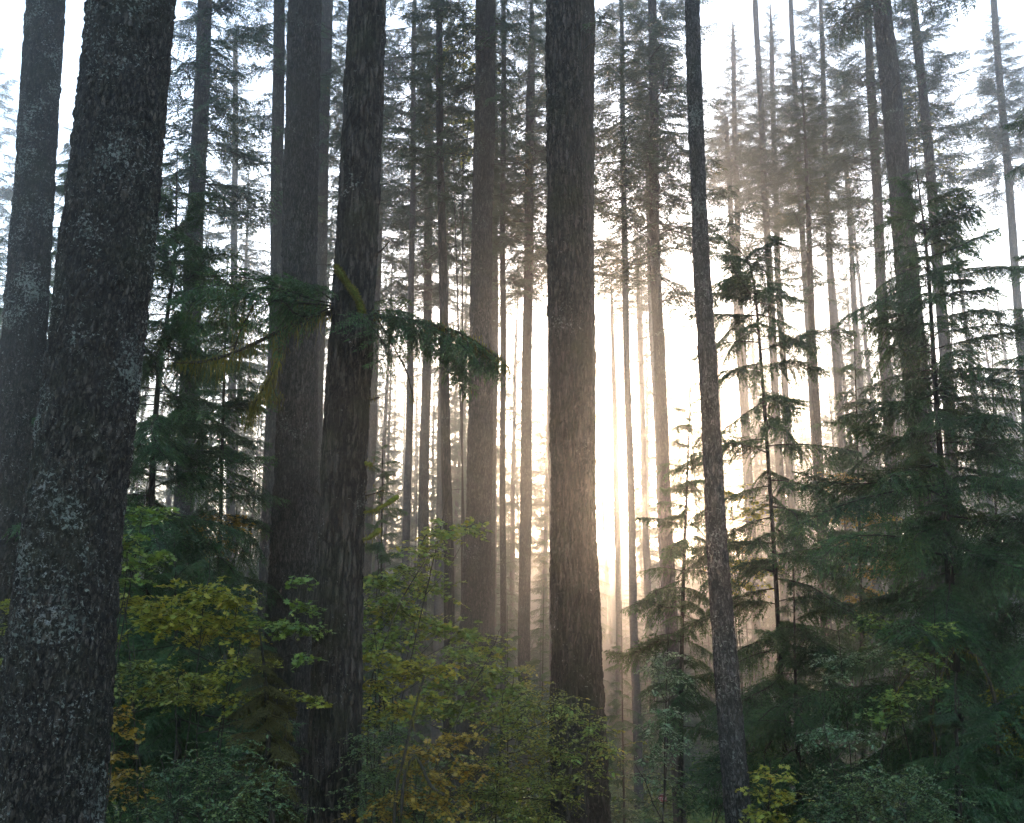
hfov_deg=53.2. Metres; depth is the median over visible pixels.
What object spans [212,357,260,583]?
fir tree
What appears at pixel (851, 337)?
fir tree
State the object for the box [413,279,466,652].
fir tree
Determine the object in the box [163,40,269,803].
fir tree
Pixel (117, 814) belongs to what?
leafy shrub
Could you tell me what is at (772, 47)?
fir tree
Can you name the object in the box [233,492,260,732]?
hemlock tree
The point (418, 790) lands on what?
huckleberry bush
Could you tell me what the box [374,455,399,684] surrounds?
hemlock tree
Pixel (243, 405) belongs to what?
hemlock tree
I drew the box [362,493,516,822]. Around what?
vine maple
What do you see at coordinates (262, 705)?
hemlock tree
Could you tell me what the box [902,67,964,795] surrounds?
fir tree
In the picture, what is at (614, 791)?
leafy shrub
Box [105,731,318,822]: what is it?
huckleberry bush
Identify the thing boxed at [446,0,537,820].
fir tree
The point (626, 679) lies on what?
hemlock tree
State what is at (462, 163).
fir tree
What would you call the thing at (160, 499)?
fir tree
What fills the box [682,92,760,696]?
fir tree
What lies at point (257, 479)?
fir tree
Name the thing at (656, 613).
hemlock tree
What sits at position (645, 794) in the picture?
huckleberry bush
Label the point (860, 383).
fir tree
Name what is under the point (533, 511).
fir tree
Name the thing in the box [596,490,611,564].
hemlock tree
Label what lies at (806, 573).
hemlock tree
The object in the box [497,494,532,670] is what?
hemlock tree
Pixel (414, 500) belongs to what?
hemlock tree
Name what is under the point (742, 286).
hemlock tree
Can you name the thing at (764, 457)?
fir tree
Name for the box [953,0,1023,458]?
fir tree
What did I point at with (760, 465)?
fir tree
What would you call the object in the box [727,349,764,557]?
fir tree
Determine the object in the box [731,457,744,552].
hemlock tree
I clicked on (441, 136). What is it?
fir tree
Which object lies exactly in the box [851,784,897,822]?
leafy shrub
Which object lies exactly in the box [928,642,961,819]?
mossy stem
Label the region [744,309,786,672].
fir tree
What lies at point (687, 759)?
hemlock tree
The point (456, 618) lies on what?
hemlock tree
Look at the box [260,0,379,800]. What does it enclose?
fir tree
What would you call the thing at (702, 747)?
huckleberry bush
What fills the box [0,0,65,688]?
fir tree
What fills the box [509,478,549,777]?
hemlock tree
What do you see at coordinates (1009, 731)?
vine maple
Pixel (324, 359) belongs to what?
fir tree
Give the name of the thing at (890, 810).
huckleberry bush
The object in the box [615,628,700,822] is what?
leafy shrub
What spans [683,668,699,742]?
hemlock tree
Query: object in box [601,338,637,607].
fir tree
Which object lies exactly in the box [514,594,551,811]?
hemlock tree
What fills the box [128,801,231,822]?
huckleberry bush
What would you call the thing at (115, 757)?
leafy shrub
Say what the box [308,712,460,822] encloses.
huckleberry bush
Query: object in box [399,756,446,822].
mossy stem
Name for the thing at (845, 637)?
hemlock tree
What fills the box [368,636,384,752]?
hemlock tree
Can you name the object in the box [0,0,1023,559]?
sky
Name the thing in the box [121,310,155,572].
fir tree
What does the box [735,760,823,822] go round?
vine maple
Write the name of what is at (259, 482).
fir tree
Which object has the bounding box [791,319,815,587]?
fir tree
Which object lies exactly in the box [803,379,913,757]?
hemlock tree
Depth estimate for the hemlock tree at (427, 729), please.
73.09 m
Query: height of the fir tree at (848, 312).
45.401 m
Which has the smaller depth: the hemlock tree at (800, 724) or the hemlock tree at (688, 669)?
the hemlock tree at (800, 724)
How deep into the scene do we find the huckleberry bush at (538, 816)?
12.24 m
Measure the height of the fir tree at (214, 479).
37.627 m
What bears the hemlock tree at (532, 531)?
on the ground
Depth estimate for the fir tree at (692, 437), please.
130.85 m
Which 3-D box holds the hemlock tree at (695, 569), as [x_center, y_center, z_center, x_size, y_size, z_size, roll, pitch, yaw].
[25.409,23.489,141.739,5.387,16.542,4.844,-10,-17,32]
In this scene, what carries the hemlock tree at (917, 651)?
on the ground
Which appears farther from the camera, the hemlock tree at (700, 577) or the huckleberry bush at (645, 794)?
the hemlock tree at (700, 577)
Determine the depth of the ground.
115.34 m
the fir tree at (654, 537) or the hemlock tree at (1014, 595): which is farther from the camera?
the fir tree at (654, 537)
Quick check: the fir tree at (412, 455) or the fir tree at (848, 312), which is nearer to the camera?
the fir tree at (848, 312)
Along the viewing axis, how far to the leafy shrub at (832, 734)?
12.87 m
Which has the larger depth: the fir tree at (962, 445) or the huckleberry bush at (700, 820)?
the fir tree at (962, 445)
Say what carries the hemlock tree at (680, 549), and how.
on the ground
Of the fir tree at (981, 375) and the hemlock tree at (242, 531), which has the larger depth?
the fir tree at (981, 375)
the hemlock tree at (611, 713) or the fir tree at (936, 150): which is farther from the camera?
the hemlock tree at (611, 713)
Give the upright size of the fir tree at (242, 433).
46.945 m
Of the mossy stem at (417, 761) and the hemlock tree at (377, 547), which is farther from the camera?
the hemlock tree at (377, 547)
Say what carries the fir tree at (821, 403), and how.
on the ground
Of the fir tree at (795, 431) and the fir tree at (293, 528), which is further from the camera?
the fir tree at (795, 431)
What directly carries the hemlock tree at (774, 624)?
on the ground
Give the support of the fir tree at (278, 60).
on the ground
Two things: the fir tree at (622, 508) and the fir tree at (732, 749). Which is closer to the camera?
the fir tree at (732, 749)
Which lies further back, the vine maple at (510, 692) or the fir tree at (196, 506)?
the fir tree at (196, 506)
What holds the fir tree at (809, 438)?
on the ground
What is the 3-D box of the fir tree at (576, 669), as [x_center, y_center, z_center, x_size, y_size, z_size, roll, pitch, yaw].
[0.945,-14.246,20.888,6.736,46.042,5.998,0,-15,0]
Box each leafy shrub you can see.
[105,686,163,822]
[106,799,173,822]
[332,722,499,822]
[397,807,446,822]
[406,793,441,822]
[461,776,618,822]
[483,783,639,822]
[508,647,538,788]
[535,686,630,822]
[609,783,631,806]
[614,808,659,822]
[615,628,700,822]
[642,741,663,758]
[652,785,707,822]
[656,808,724,822]
[685,754,710,774]
[687,765,723,814]
[689,799,715,822]
[796,710,887,822]
[809,635,934,822]
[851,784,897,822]
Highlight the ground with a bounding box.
[107,559,1021,822]
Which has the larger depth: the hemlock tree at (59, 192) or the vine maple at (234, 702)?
the hemlock tree at (59, 192)
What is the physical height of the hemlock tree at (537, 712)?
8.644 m
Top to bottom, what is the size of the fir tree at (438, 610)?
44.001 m
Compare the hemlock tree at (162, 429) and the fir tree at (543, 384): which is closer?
the hemlock tree at (162, 429)
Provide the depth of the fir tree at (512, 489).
98.66 m
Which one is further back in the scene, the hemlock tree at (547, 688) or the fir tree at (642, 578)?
the fir tree at (642, 578)
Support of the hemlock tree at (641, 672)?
on the ground
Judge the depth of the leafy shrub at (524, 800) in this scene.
20.65 m
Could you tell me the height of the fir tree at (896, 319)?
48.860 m
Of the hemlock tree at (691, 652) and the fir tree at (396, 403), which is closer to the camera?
the hemlock tree at (691, 652)
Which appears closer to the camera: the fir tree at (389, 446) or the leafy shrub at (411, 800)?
the leafy shrub at (411, 800)
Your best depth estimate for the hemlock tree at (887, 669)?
65.65 m
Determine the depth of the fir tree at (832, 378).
134.88 m
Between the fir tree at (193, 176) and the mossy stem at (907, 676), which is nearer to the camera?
the mossy stem at (907, 676)
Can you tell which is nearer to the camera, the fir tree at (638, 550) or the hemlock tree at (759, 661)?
the hemlock tree at (759, 661)
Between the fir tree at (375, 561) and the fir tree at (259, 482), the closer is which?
the fir tree at (375, 561)
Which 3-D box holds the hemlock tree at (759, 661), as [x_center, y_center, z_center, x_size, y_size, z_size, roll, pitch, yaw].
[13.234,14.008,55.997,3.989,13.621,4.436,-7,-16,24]
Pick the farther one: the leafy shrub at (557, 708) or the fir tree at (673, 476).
the fir tree at (673, 476)
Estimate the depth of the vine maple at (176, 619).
12.76 m
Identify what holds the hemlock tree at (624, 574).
on the ground
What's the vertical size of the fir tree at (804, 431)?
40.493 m
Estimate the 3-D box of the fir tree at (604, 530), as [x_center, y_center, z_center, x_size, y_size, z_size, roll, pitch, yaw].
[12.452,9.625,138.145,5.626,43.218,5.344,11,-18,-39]
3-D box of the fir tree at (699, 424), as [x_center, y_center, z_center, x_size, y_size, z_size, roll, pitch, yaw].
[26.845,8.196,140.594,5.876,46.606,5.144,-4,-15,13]
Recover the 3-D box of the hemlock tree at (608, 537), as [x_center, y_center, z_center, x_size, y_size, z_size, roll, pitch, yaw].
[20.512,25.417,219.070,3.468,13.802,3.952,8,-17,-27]
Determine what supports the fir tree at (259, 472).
on the ground
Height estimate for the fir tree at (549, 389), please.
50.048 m
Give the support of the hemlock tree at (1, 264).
on the ground
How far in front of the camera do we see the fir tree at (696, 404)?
162.24 m
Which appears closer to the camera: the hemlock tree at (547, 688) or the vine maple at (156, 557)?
the vine maple at (156, 557)
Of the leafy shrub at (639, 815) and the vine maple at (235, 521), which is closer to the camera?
the vine maple at (235, 521)
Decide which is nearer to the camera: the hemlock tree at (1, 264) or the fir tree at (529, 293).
the hemlock tree at (1, 264)
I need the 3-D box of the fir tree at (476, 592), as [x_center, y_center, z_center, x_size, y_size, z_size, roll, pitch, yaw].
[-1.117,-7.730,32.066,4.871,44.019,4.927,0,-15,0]
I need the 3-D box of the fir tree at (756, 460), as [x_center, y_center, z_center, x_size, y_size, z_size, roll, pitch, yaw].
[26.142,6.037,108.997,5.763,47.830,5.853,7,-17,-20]
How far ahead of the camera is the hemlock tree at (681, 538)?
117.62 m
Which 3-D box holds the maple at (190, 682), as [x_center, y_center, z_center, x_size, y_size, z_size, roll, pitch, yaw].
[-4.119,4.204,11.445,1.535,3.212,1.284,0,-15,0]
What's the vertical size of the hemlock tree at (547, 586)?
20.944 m
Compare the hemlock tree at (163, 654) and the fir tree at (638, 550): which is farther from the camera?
the fir tree at (638, 550)
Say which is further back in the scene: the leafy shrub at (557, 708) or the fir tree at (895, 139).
the fir tree at (895, 139)
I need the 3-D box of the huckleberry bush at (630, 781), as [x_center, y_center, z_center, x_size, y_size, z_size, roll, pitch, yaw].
[6.196,18.679,49.527,2.850,2.867,2.469,10,-18,-34]
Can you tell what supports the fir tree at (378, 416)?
on the ground
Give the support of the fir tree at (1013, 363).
on the ground
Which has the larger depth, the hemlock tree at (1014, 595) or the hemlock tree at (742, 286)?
the hemlock tree at (1014, 595)
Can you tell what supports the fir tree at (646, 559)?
on the ground
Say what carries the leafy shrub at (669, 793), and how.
on the ground
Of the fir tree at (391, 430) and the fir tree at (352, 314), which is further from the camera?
the fir tree at (391, 430)
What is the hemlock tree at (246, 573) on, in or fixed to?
on the ground
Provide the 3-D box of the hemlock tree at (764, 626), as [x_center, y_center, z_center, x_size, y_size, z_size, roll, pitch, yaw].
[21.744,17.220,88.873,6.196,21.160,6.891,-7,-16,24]
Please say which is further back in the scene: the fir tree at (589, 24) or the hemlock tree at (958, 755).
the fir tree at (589, 24)
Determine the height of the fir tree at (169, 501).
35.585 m
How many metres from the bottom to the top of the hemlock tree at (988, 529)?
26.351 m
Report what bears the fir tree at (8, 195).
on the ground
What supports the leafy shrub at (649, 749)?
on the ground
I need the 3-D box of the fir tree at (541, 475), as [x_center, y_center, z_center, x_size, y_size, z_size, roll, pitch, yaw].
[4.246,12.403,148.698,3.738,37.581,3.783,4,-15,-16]
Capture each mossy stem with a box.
[364,561,424,822]
[392,675,425,822]
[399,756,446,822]
[883,648,966,820]
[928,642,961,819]
[959,648,1007,821]
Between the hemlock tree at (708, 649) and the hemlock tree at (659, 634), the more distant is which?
the hemlock tree at (659, 634)
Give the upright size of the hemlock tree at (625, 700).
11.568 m
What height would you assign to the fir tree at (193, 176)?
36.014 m
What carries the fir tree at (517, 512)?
on the ground
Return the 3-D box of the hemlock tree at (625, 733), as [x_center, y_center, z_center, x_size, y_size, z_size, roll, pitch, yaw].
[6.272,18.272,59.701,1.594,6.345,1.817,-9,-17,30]
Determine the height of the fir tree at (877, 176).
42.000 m
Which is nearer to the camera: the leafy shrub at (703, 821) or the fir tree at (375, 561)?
the leafy shrub at (703, 821)
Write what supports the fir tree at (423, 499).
on the ground
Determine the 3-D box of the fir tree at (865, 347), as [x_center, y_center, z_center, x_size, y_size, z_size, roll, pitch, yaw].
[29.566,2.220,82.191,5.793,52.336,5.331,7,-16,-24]
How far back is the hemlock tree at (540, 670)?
47.98 m
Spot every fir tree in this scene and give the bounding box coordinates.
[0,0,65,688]
[0,0,176,822]
[0,48,55,338]
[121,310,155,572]
[122,337,151,574]
[130,312,172,616]
[138,315,169,576]
[140,310,198,581]
[151,0,282,819]
[152,216,216,591]
[155,371,175,525]
[162,0,514,822]
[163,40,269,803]
[194,328,227,707]
[198,165,266,693]
[208,0,341,790]
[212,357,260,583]
[222,424,244,555]
[223,333,257,553]
[242,311,267,647]
[247,406,265,532]
[249,203,332,572]
[251,0,346,822]
[254,405,264,570]
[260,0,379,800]
[266,0,402,402]
[327,20,430,820]
[339,0,494,819]
[369,231,405,732]
[370,296,416,712]
[370,358,392,633]
[376,344,397,536]
[376,345,399,567]
[379,94,499,795]
[381,0,493,822]
[381,46,471,791]
[387,338,402,573]
[387,351,417,558]
[394,374,419,578]
[397,313,437,698]
[397,347,430,597]
[397,360,419,618]
[405,0,544,822]
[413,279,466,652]
[413,323,467,695]
[422,0,631,815]
[427,363,437,680]
[429,311,467,615]
[429,397,436,539]
[430,248,514,668]
[431,4,499,591]
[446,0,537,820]
[453,285,469,658]
[454,284,517,598]
[463,2,543,822]
[497,246,541,707]
[498,0,612,679]
[499,0,649,505]
[506,332,544,660]
[506,358,537,542]
[514,225,549,701]
[532,318,549,605]
[532,380,549,613]
[532,471,549,586]
[534,357,549,593]
[538,0,764,822]
[545,0,611,822]
[593,0,691,816]
[594,38,636,760]
[595,333,624,643]
[596,453,601,563]
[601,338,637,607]
[605,369,627,617]
[610,229,655,748]
[612,242,658,640]
[623,341,657,665]
[625,285,677,682]
[627,375,651,634]
[628,119,677,774]
[642,293,697,632]
[651,305,699,586]
[654,356,683,540]
[661,0,776,822]
[666,373,685,585]
[672,302,706,660]
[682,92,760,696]
[687,327,728,513]
[689,346,730,593]
[698,281,740,555]
[705,12,769,736]
[721,1,820,765]
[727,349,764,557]
[731,266,775,675]
[733,0,804,804]
[733,303,807,667]
[734,353,760,558]
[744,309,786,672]
[745,314,810,581]
[746,0,850,586]
[760,54,861,793]
[769,352,813,622]
[771,320,817,621]
[773,0,885,758]
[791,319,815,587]
[794,376,812,593]
[795,379,816,570]
[799,366,832,620]
[803,0,952,810]
[806,379,838,590]
[809,101,869,754]
[819,0,976,775]
[819,67,889,745]
[820,325,835,454]
[824,231,884,747]
[824,325,858,618]
[825,261,885,640]
[830,251,885,672]
[842,177,915,728]
[857,0,1000,719]
[870,225,923,712]
[884,222,917,595]
[902,67,964,795]
[940,175,1023,680]
[949,302,985,539]
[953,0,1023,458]
[954,322,1011,537]
[966,287,997,512]
[974,283,1023,600]
[984,276,1023,513]
[990,323,1021,509]
[994,354,1021,602]
[1008,299,1022,453]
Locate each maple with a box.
[0,578,9,663]
[113,479,180,694]
[113,642,222,822]
[117,559,278,822]
[169,639,332,822]
[185,492,255,721]
[237,542,334,822]
[361,627,501,822]
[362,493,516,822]
[386,625,540,822]
[704,449,782,812]
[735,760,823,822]
[810,434,904,822]
[852,600,967,821]
[976,668,1023,814]
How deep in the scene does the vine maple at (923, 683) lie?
13.40 m
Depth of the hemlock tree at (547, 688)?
54.22 m
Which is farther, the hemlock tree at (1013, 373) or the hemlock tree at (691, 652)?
the hemlock tree at (691, 652)
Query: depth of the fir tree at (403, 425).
141.13 m
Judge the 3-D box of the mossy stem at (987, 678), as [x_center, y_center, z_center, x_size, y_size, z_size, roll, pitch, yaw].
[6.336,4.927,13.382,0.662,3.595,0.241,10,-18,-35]
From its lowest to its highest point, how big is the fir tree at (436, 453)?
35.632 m
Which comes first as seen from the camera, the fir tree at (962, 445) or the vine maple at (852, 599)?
the vine maple at (852, 599)
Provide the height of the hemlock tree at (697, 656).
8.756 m
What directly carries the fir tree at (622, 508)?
on the ground
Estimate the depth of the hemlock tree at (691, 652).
102.67 m
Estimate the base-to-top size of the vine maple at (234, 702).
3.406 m
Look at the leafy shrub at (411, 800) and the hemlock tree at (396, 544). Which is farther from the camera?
the hemlock tree at (396, 544)
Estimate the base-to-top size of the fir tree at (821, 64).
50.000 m
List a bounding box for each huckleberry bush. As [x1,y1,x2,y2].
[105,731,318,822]
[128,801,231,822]
[276,724,481,822]
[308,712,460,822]
[359,779,418,822]
[432,681,646,822]
[608,771,672,820]
[609,786,647,821]
[611,747,795,822]
[614,809,653,822]
[615,748,668,781]
[617,767,660,809]
[622,781,665,814]
[687,813,724,822]
[695,730,719,769]
[784,759,981,822]
[843,753,857,764]
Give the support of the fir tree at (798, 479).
on the ground
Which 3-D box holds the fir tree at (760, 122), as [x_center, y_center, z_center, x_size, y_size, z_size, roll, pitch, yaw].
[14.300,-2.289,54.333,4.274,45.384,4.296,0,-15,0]
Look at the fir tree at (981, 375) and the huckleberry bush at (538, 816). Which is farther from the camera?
the fir tree at (981, 375)
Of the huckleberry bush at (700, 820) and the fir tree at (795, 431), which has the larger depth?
the fir tree at (795, 431)
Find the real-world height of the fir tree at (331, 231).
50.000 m
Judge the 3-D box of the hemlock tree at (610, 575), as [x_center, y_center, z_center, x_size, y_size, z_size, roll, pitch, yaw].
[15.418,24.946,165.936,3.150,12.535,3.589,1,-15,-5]
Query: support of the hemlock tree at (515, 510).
on the ground
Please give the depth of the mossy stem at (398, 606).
14.28 m
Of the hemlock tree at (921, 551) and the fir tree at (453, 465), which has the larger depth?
the fir tree at (453, 465)
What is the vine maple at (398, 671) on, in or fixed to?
on the ground
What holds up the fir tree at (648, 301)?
on the ground
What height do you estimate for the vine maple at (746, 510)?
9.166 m
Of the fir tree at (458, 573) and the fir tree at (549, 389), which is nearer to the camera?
the fir tree at (549, 389)
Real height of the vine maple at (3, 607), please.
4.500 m
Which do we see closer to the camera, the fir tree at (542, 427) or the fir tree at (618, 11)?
the fir tree at (618, 11)
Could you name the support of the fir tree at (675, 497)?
on the ground
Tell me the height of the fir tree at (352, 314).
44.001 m
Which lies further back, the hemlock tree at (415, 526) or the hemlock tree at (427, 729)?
the hemlock tree at (415, 526)
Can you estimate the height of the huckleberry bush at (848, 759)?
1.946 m
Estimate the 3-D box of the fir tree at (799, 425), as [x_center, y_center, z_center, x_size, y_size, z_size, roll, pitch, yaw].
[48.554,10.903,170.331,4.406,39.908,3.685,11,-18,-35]
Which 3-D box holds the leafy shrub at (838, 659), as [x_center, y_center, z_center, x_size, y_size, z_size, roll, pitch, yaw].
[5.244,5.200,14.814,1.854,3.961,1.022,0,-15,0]
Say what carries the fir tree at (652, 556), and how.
on the ground
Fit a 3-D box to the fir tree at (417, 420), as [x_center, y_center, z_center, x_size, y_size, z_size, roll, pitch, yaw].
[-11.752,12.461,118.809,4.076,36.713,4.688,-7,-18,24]
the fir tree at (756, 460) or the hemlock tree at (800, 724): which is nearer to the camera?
the hemlock tree at (800, 724)
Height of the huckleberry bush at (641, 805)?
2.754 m
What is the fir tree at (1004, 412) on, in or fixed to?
on the ground
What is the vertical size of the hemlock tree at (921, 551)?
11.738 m
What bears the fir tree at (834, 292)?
on the ground
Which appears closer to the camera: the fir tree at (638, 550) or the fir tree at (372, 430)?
the fir tree at (372, 430)
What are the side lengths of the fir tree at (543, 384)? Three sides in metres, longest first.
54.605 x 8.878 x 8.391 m
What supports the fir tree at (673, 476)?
on the ground
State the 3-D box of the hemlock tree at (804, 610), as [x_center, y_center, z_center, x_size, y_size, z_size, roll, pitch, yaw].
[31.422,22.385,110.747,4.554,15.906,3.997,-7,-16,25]
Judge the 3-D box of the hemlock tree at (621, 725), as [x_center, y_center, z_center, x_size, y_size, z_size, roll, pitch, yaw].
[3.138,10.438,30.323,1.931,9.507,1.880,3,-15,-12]
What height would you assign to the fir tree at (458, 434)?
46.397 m
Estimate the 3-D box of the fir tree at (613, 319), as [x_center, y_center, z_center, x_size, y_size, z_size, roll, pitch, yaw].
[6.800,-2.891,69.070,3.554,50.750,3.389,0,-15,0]
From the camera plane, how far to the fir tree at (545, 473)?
90.62 m
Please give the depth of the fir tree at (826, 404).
166.66 m
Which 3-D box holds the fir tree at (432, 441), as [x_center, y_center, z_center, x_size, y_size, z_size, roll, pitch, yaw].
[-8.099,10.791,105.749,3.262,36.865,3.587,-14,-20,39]
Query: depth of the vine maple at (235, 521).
20.13 m
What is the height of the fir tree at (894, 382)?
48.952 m
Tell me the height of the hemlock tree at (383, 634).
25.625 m
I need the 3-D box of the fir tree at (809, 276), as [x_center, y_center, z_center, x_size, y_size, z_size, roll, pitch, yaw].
[10.648,0.995,34.875,3.473,30.000,3.955,0,-15,0]
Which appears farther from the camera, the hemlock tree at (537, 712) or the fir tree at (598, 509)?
the fir tree at (598, 509)
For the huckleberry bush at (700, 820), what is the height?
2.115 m
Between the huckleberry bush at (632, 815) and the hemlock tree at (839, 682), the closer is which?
the huckleberry bush at (632, 815)
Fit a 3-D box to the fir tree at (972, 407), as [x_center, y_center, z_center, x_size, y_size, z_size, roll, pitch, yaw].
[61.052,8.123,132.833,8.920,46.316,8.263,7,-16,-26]
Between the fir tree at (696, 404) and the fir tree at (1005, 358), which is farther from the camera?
the fir tree at (696, 404)
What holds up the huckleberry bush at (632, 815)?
on the ground
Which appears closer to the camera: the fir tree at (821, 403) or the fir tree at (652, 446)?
the fir tree at (652, 446)
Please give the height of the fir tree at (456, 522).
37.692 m
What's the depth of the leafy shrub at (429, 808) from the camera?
42.95 m
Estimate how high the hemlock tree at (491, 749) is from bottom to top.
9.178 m
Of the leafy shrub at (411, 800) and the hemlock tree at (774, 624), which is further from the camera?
the hemlock tree at (774, 624)
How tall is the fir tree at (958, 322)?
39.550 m
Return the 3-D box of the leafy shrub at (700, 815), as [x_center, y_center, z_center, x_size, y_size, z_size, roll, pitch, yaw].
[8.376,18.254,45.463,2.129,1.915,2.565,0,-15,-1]
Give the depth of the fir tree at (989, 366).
101.19 m
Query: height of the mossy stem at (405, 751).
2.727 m
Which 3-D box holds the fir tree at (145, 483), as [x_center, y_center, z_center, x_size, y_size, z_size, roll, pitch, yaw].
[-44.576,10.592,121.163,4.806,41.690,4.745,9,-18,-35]
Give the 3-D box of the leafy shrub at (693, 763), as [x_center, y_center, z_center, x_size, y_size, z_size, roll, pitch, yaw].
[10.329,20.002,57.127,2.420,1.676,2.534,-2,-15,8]
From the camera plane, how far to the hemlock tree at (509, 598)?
76.22 m
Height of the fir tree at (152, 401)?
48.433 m
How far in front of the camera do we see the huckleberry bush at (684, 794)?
16.28 m
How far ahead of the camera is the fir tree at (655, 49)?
39.95 m
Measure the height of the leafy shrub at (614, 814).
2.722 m
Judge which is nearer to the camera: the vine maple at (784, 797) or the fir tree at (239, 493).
the vine maple at (784, 797)
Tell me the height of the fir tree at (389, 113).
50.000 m
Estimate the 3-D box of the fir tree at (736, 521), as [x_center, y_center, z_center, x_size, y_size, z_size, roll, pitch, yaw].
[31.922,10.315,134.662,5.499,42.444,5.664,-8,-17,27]
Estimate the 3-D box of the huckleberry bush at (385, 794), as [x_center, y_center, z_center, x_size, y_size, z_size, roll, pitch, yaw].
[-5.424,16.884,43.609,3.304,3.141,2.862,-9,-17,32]
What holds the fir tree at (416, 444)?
on the ground
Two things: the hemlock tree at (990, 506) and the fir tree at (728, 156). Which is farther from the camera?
the fir tree at (728, 156)
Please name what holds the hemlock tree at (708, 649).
on the ground
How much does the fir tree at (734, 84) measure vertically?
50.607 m
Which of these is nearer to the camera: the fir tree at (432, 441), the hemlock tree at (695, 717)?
the hemlock tree at (695, 717)
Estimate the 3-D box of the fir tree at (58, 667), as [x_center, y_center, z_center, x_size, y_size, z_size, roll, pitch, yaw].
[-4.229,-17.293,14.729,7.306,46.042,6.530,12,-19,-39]
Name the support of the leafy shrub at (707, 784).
on the ground
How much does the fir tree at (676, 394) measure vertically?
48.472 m
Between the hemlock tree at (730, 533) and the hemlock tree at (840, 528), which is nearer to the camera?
the hemlock tree at (840, 528)
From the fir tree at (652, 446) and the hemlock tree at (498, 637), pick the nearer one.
the fir tree at (652, 446)
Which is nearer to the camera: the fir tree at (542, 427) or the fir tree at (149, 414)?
the fir tree at (542, 427)
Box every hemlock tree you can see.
[0,127,150,775]
[0,149,305,822]
[0,236,46,336]
[109,258,308,822]
[110,542,263,822]
[200,435,258,711]
[206,406,264,710]
[217,628,303,822]
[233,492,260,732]
[361,440,413,822]
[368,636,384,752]
[373,478,396,700]
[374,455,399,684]
[374,525,442,738]
[381,450,443,721]
[384,472,430,683]
[385,477,400,613]
[385,517,412,650]
[426,458,460,694]
[455,431,548,733]
[489,605,528,821]
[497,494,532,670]
[497,496,517,660]
[497,584,516,685]
[505,447,519,560]
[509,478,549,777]
[512,630,550,822]
[513,641,547,773]
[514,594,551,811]
[516,458,543,569]
[530,508,605,742]
[531,447,549,587]
[531,640,550,803]
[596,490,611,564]
[596,508,623,707]
[599,536,615,599]
[601,501,614,558]
[603,357,741,822]
[605,561,657,722]
[605,601,648,822]
[607,663,631,782]
[609,673,632,776]
[610,539,628,597]
[610,595,630,709]
[623,581,661,755]
[625,584,703,818]
[644,579,662,707]
[651,566,661,670]
[663,233,905,822]
[675,487,708,672]
[676,586,697,725]
[679,529,697,621]
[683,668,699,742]
[683,712,701,788]
[684,470,736,680]
[684,610,700,702]
[685,574,717,730]
[692,606,716,728]
[692,627,705,693]
[699,569,869,822]
[727,502,740,572]
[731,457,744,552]
[734,505,780,709]
[735,553,777,756]
[747,459,815,719]
[766,580,807,698]
[767,162,1023,822]
[770,316,950,822]
[789,468,834,670]
[791,567,819,680]
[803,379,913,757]
[821,519,886,760]
[839,447,924,751]
[902,683,1023,822]
[906,580,922,722]
[915,105,1023,822]
[923,347,1023,822]
[959,393,1023,700]
[1005,467,1023,642]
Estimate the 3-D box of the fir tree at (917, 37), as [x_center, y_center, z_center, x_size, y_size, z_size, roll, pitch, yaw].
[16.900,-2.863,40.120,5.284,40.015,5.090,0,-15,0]
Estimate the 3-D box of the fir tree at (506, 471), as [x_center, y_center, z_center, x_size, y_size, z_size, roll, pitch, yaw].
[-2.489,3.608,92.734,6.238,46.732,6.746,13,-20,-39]
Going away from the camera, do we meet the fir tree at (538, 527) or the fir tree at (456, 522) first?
the fir tree at (456, 522)
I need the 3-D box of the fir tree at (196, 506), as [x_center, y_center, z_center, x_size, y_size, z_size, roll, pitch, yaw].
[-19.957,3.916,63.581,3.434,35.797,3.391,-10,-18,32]
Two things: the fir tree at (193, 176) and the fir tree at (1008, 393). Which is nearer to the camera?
the fir tree at (193, 176)
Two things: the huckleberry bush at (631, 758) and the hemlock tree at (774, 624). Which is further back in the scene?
the hemlock tree at (774, 624)
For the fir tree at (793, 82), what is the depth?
57.08 m
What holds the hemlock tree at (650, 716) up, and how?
on the ground
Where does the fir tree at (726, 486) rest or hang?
on the ground
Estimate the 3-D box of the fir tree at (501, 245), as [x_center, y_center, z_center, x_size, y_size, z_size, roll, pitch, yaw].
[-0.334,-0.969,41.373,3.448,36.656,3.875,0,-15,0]
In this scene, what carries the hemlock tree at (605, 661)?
on the ground
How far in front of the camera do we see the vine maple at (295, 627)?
12.61 m
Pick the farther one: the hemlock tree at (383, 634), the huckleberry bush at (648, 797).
the hemlock tree at (383, 634)
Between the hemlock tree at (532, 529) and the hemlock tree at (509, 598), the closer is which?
the hemlock tree at (509, 598)
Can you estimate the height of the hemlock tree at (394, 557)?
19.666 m
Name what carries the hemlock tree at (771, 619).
on the ground
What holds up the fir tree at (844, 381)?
on the ground
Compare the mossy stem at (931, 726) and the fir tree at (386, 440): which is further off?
the fir tree at (386, 440)
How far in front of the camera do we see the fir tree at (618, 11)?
50.27 m
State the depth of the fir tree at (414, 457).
101.10 m
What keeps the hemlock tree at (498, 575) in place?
on the ground
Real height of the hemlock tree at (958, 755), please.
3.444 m
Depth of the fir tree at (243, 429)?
151.47 m

